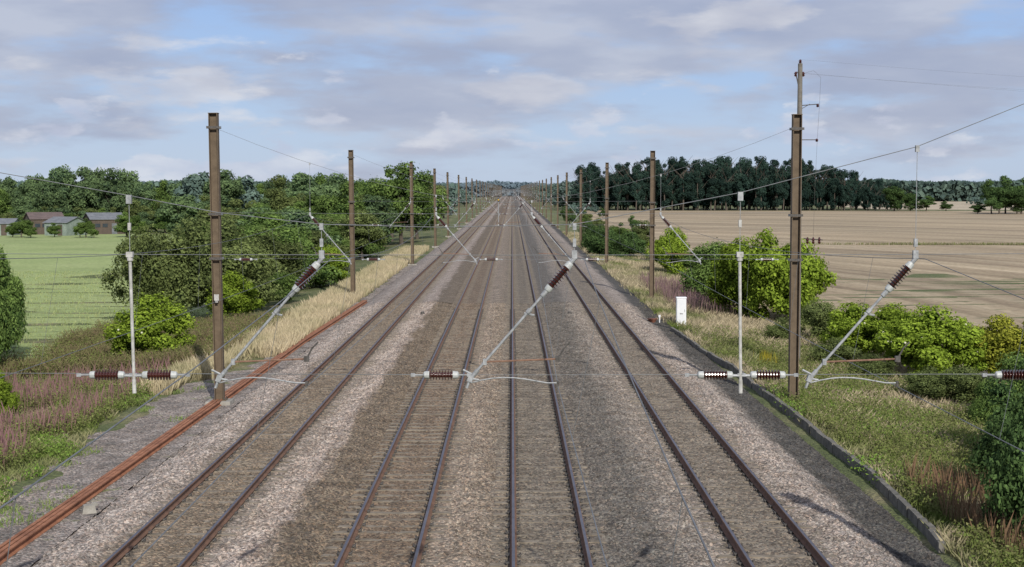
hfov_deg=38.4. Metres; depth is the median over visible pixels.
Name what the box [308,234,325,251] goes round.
thicket tree
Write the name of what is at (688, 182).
pine tree
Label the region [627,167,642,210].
pine tree
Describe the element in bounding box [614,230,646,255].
bush
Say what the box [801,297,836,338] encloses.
bush
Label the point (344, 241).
thicket tree
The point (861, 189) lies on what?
pine tree
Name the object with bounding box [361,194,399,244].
railway tree
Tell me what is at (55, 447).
verge weeds
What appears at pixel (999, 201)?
field tree
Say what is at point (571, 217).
railway tree
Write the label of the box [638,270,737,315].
willowherb stems
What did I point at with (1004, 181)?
field tree
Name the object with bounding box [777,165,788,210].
pine tree
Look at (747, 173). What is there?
pine tree
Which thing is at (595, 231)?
bush
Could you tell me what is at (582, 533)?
railway track
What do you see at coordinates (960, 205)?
distant field
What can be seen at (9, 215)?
hedge tree
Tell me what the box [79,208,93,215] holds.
hedge tree
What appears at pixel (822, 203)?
pine tree
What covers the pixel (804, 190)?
pine tree
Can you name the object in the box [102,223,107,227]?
window
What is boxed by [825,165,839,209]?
pine tree
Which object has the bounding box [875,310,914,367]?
bush
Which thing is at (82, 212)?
hedge tree
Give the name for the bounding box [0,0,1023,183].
sky
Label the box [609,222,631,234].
railway tree
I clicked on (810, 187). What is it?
pine tree
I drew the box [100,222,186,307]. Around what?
bush
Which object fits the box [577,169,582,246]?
overhead line mast
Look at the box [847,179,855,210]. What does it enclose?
pine tree
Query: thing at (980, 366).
bush
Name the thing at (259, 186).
broadleaf tree
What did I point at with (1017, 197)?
field tree
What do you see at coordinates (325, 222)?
thicket tree
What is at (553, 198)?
railway tree
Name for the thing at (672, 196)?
pine tree
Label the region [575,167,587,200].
pine tree
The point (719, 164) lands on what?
pine tree
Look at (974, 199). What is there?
distant wood
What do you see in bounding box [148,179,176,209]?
broadleaf tree
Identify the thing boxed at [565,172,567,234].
overhead line mast
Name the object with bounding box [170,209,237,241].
thicket tree
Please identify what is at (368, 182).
broadleaf tree
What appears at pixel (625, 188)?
pine tree
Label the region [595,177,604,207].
pine tree
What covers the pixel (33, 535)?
scrap rail
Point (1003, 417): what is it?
bush
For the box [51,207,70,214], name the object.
hedge tree
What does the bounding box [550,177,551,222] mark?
overhead line mast
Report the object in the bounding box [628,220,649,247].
railway tree
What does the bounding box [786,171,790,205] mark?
pine tree
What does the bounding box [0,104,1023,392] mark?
headspan wires
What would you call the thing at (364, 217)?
thicket tree
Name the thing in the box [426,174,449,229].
broadleaf tree
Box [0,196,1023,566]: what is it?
ground
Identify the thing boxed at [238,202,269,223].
thicket tree
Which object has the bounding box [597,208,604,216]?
railway tree
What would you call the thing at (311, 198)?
thicket tree
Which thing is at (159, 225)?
hedge tree
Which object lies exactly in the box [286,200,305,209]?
thicket tree
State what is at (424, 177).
broadleaf tree
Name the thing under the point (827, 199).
pine tree
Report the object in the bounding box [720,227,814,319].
bush
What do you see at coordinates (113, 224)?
door
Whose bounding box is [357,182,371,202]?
broadleaf tree
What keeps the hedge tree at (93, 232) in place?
on the grass field at (42, 249)
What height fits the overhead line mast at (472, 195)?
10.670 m
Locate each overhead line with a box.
[0,194,485,377]
[0,200,490,566]
[514,191,714,566]
[538,196,1023,451]
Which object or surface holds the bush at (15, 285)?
on the grass field at (42, 249)
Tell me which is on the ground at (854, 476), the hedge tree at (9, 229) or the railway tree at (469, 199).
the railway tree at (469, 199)
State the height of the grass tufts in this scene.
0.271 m
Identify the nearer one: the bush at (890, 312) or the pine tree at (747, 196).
the bush at (890, 312)
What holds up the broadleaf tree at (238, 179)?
on the ground at (854, 476)
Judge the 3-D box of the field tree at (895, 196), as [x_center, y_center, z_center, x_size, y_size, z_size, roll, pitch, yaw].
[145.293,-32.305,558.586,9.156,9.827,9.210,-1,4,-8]
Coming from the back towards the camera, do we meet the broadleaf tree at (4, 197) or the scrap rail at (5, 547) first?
the broadleaf tree at (4, 197)
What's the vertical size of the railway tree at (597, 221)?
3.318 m
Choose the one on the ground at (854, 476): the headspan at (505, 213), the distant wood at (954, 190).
the distant wood at (954, 190)
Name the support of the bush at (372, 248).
on the ground at (854, 476)
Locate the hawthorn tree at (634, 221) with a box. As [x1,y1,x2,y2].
[627,215,639,229]
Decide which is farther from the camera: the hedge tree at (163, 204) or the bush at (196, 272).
the hedge tree at (163, 204)
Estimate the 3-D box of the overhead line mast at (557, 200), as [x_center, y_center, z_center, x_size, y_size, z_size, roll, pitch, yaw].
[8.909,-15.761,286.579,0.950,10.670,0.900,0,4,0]
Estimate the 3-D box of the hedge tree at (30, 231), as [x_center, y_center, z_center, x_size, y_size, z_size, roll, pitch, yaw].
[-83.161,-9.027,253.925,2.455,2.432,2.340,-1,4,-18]
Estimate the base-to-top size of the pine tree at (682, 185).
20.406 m
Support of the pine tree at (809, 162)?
on the ground at (854, 476)
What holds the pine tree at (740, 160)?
on the ground at (854, 476)
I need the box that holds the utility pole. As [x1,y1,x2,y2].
[794,59,822,363]
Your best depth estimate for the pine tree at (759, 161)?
602.65 m
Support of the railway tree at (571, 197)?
on the ground at (854, 476)
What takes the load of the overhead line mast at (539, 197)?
on the ground at (854, 476)
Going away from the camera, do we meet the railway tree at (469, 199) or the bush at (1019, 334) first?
the bush at (1019, 334)
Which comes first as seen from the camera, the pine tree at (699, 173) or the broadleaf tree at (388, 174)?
the broadleaf tree at (388, 174)
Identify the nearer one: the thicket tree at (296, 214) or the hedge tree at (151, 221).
the thicket tree at (296, 214)
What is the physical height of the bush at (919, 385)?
1.418 m
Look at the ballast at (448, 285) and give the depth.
132.65 m
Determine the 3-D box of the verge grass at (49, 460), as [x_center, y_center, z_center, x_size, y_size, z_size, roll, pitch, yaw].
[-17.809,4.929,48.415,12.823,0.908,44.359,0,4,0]
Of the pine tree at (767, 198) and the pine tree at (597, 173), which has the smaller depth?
the pine tree at (767, 198)
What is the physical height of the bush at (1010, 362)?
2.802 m
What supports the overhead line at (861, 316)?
hanging from the headspan wires
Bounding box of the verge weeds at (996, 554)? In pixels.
[680,321,1023,566]
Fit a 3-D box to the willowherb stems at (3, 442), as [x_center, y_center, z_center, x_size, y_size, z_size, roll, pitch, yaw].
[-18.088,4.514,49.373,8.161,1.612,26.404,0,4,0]
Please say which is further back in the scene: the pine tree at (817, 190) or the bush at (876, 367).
the pine tree at (817, 190)
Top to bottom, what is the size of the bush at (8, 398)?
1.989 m
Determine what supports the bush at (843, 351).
on the ground at (854, 476)
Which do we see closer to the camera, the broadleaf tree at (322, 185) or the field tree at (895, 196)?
the broadleaf tree at (322, 185)
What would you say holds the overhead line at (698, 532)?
hanging from the headspan wires
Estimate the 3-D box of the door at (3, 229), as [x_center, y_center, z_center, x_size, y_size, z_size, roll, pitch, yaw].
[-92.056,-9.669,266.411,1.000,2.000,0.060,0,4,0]
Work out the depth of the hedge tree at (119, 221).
256.93 m
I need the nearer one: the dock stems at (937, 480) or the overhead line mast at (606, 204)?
the dock stems at (937, 480)
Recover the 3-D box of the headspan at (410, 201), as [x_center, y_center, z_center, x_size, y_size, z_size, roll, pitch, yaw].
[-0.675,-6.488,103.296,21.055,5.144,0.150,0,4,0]
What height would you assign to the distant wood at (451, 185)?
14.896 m
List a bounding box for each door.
[1,225,6,235]
[112,223,116,233]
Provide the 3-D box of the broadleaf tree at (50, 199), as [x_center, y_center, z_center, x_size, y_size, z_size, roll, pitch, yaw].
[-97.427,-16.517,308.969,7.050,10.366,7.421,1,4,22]
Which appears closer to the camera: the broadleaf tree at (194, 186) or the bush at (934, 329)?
the bush at (934, 329)
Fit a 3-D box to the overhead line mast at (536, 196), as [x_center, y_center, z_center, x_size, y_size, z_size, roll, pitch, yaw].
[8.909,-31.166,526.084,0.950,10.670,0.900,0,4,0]
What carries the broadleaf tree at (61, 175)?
on the ground at (854, 476)
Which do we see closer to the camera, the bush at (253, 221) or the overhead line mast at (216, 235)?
the overhead line mast at (216, 235)
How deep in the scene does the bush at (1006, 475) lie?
31.57 m
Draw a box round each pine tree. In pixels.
[571,176,584,205]
[574,164,584,181]
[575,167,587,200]
[579,175,586,203]
[582,165,591,202]
[584,169,596,207]
[585,162,596,206]
[593,166,601,206]
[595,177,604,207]
[600,172,615,209]
[600,178,610,210]
[609,163,621,209]
[611,166,623,209]
[611,171,622,210]
[618,162,637,209]
[618,164,630,209]
[620,167,630,209]
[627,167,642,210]
[631,159,659,209]
[631,161,640,209]
[632,159,649,209]
[635,164,646,209]
[644,156,649,208]
[646,170,658,204]
[655,163,662,209]
[656,164,672,210]
[657,169,668,209]
[660,156,679,208]
[666,169,678,210]
[667,162,688,209]
[674,158,694,210]
[681,164,692,209]
[688,159,706,210]
[690,164,705,209]
[698,167,709,209]
[700,158,707,209]
[702,165,718,210]
[705,163,722,209]
[706,156,719,208]
[712,156,732,208]
[715,159,723,209]
[717,166,734,210]
[718,169,724,209]
[719,157,738,209]
[722,156,732,176]
[726,161,734,209]
[732,165,742,209]
[732,167,745,209]
[733,162,750,206]
[735,157,747,166]
[739,166,747,209]
[742,158,754,209]
[743,162,754,209]
[746,156,764,210]
[754,167,769,210]
[755,156,769,206]
[755,161,769,209]
[760,170,773,209]
[767,161,782,210]
[770,160,782,209]
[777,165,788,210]
[782,161,789,209]
[784,158,790,209]
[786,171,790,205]
[801,161,810,208]
[805,160,818,209]
[805,165,815,209]
[806,164,813,209]
[812,173,822,210]
[815,164,829,209]
[816,170,827,209]
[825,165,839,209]
[825,172,831,209]
[827,168,839,206]
[827,178,840,210]
[835,169,849,209]
[838,170,849,210]
[839,172,848,209]
[847,170,855,208]
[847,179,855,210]
[851,171,863,209]
[854,184,859,209]
[860,177,871,209]
[862,179,874,210]
[862,180,872,209]
[862,184,867,209]
[871,183,878,208]
[871,186,879,210]
[876,178,884,208]
[877,186,882,209]
[881,194,888,210]
[893,182,903,205]
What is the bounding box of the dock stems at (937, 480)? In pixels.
[902,451,1023,561]
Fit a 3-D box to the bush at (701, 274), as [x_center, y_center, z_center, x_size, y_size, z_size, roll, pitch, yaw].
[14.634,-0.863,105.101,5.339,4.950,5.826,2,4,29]
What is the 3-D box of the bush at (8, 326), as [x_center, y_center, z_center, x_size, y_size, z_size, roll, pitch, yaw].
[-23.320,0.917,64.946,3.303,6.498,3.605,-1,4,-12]
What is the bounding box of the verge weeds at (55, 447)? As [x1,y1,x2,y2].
[0,380,160,506]
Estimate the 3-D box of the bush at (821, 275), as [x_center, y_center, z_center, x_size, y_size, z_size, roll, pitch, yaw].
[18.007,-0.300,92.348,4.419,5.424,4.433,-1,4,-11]
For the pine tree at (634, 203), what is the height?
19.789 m
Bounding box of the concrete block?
[81,502,97,513]
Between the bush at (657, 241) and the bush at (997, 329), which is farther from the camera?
the bush at (657, 241)
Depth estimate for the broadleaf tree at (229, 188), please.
297.50 m
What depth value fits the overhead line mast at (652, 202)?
103.41 m
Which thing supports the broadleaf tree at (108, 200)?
on the ground at (854, 476)
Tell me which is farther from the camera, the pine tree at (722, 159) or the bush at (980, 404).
the pine tree at (722, 159)
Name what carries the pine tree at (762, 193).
on the ground at (854, 476)
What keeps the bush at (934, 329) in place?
on the stubble field at (984, 262)
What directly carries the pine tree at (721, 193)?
on the ground at (854, 476)
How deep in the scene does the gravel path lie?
43.06 m
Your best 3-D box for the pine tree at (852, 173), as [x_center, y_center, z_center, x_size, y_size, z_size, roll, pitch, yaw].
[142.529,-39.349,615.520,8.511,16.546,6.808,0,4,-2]
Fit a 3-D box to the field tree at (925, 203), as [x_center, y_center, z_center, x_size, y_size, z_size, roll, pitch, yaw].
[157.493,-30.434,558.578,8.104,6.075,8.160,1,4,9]
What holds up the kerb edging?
on the ground at (854, 476)
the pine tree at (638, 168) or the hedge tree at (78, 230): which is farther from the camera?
the pine tree at (638, 168)
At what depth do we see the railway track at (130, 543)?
41.24 m
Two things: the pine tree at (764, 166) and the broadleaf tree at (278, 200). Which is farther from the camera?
the pine tree at (764, 166)
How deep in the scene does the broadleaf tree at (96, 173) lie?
322.29 m
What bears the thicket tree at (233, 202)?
on the grass field at (42, 249)
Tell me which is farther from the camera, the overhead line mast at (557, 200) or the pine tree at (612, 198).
the pine tree at (612, 198)
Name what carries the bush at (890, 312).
on the stubble field at (984, 262)
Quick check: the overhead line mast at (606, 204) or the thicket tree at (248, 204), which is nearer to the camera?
the overhead line mast at (606, 204)
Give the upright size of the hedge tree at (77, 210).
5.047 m
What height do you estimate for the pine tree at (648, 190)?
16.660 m
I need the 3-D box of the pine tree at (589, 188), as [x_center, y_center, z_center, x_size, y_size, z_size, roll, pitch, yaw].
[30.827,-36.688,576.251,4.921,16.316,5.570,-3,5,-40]
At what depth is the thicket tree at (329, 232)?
141.76 m
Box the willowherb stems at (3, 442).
[0,354,174,470]
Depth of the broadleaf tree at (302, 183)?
237.88 m
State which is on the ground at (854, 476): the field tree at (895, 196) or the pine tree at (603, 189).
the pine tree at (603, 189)
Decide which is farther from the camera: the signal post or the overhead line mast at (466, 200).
the overhead line mast at (466, 200)
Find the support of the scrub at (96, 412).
on the ground at (854, 476)
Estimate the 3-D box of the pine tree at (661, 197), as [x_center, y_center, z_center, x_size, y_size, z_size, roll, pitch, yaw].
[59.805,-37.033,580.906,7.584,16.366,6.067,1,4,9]
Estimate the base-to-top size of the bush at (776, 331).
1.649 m
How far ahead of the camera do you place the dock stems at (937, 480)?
34.95 m
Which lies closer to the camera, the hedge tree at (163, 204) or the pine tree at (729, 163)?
the hedge tree at (163, 204)
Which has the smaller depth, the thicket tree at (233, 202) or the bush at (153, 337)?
the bush at (153, 337)
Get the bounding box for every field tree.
[881,185,905,210]
[902,193,918,210]
[917,195,936,210]
[939,201,952,210]
[969,201,986,213]
[980,179,998,213]
[983,187,1010,213]
[998,175,1012,213]
[1004,188,1023,213]
[1009,177,1023,213]
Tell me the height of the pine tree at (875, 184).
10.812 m
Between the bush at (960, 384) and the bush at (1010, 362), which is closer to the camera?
the bush at (1010, 362)
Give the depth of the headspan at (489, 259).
53.00 m
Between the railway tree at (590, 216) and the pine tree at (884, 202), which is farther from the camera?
the pine tree at (884, 202)
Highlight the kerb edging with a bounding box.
[671,327,945,553]
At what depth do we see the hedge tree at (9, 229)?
256.29 m
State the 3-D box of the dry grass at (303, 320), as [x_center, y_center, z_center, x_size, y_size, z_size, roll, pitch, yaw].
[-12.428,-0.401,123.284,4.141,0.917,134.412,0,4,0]
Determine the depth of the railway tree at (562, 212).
396.63 m
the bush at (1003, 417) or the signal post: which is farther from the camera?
the signal post
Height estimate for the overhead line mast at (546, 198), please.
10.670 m
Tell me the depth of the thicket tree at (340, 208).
191.40 m
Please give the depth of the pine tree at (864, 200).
579.03 m
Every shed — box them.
[0,218,20,235]
[23,212,63,234]
[42,217,86,235]
[82,212,124,233]
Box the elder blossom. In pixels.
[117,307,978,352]
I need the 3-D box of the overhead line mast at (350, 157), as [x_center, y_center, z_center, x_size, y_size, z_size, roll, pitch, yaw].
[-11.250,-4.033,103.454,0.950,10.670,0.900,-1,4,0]
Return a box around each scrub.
[0,308,286,379]
[0,362,183,470]
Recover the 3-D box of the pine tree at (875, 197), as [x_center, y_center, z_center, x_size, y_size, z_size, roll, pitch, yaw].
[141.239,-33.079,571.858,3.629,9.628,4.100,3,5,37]
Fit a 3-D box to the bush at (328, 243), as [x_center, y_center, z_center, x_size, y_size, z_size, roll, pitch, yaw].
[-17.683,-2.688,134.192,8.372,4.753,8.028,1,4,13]
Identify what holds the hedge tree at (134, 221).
on the grass field at (42, 249)
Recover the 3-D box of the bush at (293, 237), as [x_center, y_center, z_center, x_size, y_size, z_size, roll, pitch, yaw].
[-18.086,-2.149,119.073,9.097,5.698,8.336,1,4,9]
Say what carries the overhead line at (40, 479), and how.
hanging from the headspan wires
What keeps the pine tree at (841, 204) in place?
on the ground at (854, 476)
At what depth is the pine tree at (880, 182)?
607.59 m
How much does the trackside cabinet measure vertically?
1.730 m
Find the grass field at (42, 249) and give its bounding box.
[0,234,211,378]
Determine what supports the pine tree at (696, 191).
on the ground at (854, 476)
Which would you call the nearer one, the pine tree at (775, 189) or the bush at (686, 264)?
the bush at (686, 264)
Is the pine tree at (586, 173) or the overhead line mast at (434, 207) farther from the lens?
the pine tree at (586, 173)
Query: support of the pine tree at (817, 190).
on the ground at (854, 476)
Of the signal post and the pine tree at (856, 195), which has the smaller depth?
the signal post
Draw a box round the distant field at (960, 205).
[825,201,1019,209]
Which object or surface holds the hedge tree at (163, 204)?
on the ground at (854, 476)
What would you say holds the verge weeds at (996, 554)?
on the ground at (854, 476)
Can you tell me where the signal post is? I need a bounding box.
[497,196,499,221]
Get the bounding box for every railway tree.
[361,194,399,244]
[443,186,456,217]
[460,191,473,206]
[530,183,549,205]
[543,186,556,207]
[553,180,586,207]
[556,181,577,203]
[559,206,569,215]
[561,208,576,223]
[575,203,590,213]
[577,210,592,225]
[582,216,592,227]
[589,204,598,211]
[593,218,604,225]
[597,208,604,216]
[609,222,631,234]
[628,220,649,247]
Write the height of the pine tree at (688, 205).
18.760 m
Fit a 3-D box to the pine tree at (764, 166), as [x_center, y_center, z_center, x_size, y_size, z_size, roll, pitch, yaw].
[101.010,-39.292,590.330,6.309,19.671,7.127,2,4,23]
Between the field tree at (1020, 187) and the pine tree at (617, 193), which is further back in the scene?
the pine tree at (617, 193)
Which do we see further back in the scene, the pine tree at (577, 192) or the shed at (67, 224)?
the pine tree at (577, 192)
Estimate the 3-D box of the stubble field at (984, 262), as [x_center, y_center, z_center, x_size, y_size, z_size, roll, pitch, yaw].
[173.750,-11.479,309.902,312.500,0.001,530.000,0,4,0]
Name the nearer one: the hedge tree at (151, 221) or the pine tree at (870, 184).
the hedge tree at (151, 221)
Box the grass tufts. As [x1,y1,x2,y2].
[0,385,212,527]
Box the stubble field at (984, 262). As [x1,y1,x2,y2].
[582,211,1023,383]
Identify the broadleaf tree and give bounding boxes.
[0,176,21,206]
[0,179,15,206]
[0,188,12,212]
[9,182,41,209]
[25,173,44,191]
[29,180,69,211]
[38,164,76,214]
[58,171,79,189]
[68,166,102,212]
[83,167,105,210]
[91,167,136,212]
[109,168,145,210]
[131,180,157,211]
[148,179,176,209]
[156,182,181,200]
[171,171,209,202]
[202,168,245,206]
[232,176,256,190]
[235,175,263,209]
[256,183,271,200]
[259,175,291,210]
[262,174,310,210]
[283,173,322,197]
[287,173,300,190]
[310,179,368,215]
[312,173,358,197]
[314,172,331,184]
[315,175,335,187]
[354,179,366,194]
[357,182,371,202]
[363,161,440,244]
[365,177,377,188]
[372,165,421,240]
[409,169,452,238]
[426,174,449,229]
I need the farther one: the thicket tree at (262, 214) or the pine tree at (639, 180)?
the pine tree at (639, 180)
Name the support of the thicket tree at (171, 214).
on the grass field at (42, 249)
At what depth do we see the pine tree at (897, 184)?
605.23 m
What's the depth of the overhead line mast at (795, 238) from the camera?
53.01 m
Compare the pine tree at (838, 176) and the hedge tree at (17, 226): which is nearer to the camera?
the hedge tree at (17, 226)
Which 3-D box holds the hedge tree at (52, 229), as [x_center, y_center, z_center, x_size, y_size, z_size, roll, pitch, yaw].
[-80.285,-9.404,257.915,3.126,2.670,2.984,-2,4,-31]
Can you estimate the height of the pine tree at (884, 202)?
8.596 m
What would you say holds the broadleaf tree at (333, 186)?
on the ground at (854, 476)
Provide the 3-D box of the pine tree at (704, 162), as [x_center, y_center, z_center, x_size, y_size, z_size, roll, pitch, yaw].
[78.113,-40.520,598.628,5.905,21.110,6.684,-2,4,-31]
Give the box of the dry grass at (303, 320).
[137,244,428,395]
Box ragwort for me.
[753,349,779,366]
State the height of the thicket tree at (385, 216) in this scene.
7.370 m
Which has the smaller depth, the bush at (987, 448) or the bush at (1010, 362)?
the bush at (987, 448)
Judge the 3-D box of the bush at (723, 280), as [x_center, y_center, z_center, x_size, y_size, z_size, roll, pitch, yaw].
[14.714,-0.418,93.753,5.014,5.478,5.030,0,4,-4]
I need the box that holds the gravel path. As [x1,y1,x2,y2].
[0,265,413,566]
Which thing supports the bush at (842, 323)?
on the ground at (854, 476)
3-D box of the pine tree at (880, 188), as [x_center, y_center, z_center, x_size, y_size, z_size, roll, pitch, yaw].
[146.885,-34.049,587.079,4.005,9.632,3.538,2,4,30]
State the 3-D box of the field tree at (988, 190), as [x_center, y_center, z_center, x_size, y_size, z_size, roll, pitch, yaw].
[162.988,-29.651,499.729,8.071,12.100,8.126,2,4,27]
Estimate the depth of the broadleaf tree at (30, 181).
328.46 m
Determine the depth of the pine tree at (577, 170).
605.95 m
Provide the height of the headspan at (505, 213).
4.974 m
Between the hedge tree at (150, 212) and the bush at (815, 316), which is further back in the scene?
the hedge tree at (150, 212)
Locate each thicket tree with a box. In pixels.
[155,193,208,235]
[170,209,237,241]
[198,194,226,211]
[208,195,242,210]
[221,198,244,217]
[232,206,272,227]
[232,209,312,252]
[232,224,256,241]
[235,200,261,213]
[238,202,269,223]
[244,214,314,253]
[279,206,342,246]
[283,199,314,211]
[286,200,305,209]
[290,193,335,214]
[294,207,336,238]
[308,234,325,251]
[315,202,347,219]
[320,217,336,228]
[332,230,358,258]
[334,209,387,259]
[360,197,394,235]
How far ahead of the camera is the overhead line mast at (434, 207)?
196.69 m
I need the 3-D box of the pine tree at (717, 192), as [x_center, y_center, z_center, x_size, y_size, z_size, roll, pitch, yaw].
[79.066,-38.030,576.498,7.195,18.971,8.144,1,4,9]
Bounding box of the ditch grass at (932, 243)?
[753,241,1023,244]
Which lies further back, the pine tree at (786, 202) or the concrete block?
the pine tree at (786, 202)
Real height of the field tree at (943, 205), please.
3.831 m
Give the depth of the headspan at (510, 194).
669.77 m
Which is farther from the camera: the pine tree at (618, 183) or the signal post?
the pine tree at (618, 183)
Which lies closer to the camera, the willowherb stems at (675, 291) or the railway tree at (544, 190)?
the willowherb stems at (675, 291)
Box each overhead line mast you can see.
[205,113,234,404]
[347,150,355,291]
[408,162,416,265]
[432,168,438,247]
[445,172,450,237]
[457,175,461,229]
[465,177,467,223]
[471,178,473,218]
[479,181,481,212]
[536,181,537,210]
[539,181,539,212]
[542,180,543,215]
[545,179,546,218]
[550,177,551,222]
[556,175,559,228]
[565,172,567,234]
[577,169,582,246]
[605,163,608,262]
[648,151,655,298]
[786,114,803,403]
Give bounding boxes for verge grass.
[0,351,259,507]
[562,231,1022,566]
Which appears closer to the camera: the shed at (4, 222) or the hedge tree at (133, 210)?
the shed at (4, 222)
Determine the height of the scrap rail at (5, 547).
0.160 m
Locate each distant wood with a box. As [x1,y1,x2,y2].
[15,179,460,205]
[141,180,994,196]
[438,180,979,184]
[839,178,1023,200]
[966,196,985,204]
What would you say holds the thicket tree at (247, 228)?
on the ground at (854, 476)
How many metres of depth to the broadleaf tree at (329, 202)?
198.20 m
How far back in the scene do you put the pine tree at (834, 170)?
582.56 m
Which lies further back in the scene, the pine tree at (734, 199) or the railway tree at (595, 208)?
the pine tree at (734, 199)
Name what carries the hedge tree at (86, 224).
on the grass field at (42, 249)
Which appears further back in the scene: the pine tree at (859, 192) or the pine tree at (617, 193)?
the pine tree at (859, 192)
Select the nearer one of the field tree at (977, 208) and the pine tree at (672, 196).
the field tree at (977, 208)
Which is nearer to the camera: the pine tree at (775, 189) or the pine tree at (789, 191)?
the pine tree at (775, 189)
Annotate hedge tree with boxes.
[0,212,18,217]
[4,223,19,236]
[10,205,38,220]
[11,217,33,236]
[23,224,36,237]
[46,222,60,236]
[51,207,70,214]
[72,207,83,216]
[72,223,85,237]
[76,218,95,236]
[78,211,86,217]
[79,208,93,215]
[87,227,98,235]
[112,212,131,235]
[123,215,146,236]
[124,199,151,217]
[131,212,150,228]
[137,200,164,231]
[140,214,156,229]
[153,216,166,232]
[154,202,172,222]
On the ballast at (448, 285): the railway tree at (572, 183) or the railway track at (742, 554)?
the railway track at (742, 554)
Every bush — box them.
[0,245,30,340]
[0,247,23,361]
[0,369,21,416]
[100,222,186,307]
[101,291,199,354]
[134,214,255,312]
[182,216,288,312]
[204,270,266,317]
[231,225,319,286]
[235,207,333,237]
[261,222,343,287]
[266,271,305,303]
[300,229,358,271]
[309,244,349,286]
[318,214,343,230]
[334,217,392,258]
[578,222,595,241]
[580,224,603,247]
[586,226,632,256]
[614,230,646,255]
[644,227,689,274]
[646,235,663,248]
[677,237,733,301]
[680,249,703,272]
[704,235,758,316]
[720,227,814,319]
[760,317,788,340]
[769,238,839,316]
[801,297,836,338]
[807,336,865,365]
[817,300,880,353]
[844,352,899,380]
[859,302,907,355]
[872,303,985,375]
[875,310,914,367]
[899,365,952,400]
[931,364,986,403]
[941,317,992,373]
[963,313,1020,373]
[964,391,1023,499]
[967,378,1002,423]
[969,413,1015,464]
[972,404,1023,541]
[978,353,1023,431]
[979,490,1015,532]
[995,348,1023,403]
[1001,321,1023,370]
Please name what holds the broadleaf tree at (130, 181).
on the ground at (854, 476)
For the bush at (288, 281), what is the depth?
102.82 m
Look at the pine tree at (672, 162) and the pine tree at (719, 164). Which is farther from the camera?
the pine tree at (719, 164)
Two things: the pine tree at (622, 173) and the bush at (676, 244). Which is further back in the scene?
the pine tree at (622, 173)
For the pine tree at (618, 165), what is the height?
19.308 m
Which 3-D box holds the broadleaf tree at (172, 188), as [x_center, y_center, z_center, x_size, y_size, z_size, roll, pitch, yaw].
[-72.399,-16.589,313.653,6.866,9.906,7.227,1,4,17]
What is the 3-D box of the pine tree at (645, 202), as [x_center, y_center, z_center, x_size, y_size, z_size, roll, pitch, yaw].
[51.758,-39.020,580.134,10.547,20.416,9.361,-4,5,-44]
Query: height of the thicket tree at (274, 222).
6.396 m
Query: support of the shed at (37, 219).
on the ground at (854, 476)
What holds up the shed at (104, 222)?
on the ground at (854, 476)
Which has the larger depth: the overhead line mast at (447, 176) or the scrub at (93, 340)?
the overhead line mast at (447, 176)
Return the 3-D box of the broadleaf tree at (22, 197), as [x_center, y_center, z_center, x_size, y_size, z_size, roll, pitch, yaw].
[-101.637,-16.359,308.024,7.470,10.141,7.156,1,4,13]
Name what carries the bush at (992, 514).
on the ground at (854, 476)
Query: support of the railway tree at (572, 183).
on the ground at (854, 476)
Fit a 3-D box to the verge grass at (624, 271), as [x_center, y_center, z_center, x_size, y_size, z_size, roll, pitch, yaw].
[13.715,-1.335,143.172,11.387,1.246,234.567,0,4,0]
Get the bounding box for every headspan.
[216,126,795,264]
[352,154,648,227]
[414,169,601,214]
[439,174,564,208]
[452,177,568,205]
[468,181,552,202]
[491,188,530,194]
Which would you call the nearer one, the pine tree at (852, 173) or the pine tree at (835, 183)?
the pine tree at (835, 183)
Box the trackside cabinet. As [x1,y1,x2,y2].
[675,297,686,325]
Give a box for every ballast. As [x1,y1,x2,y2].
[30,301,950,566]
[361,196,646,307]
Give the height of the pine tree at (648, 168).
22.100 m
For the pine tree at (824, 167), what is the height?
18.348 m
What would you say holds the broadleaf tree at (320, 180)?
on the ground at (854, 476)
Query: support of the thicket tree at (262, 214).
on the ground at (854, 476)
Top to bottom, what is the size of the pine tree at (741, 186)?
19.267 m
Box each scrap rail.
[0,300,363,548]
[0,300,364,552]
[0,300,367,565]
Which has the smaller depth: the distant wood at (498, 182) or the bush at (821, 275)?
the bush at (821, 275)
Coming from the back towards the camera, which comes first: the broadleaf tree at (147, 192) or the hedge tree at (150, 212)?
the broadleaf tree at (147, 192)
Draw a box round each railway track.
[96,196,505,566]
[317,196,509,566]
[489,196,610,566]
[517,197,836,566]
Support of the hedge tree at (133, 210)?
on the ground at (854, 476)
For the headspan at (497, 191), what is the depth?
196.66 m
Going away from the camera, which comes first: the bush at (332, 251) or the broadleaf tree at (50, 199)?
the bush at (332, 251)
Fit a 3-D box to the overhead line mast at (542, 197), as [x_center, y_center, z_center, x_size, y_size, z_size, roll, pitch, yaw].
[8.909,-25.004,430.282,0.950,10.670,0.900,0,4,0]
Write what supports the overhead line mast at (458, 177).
on the ground at (854, 476)

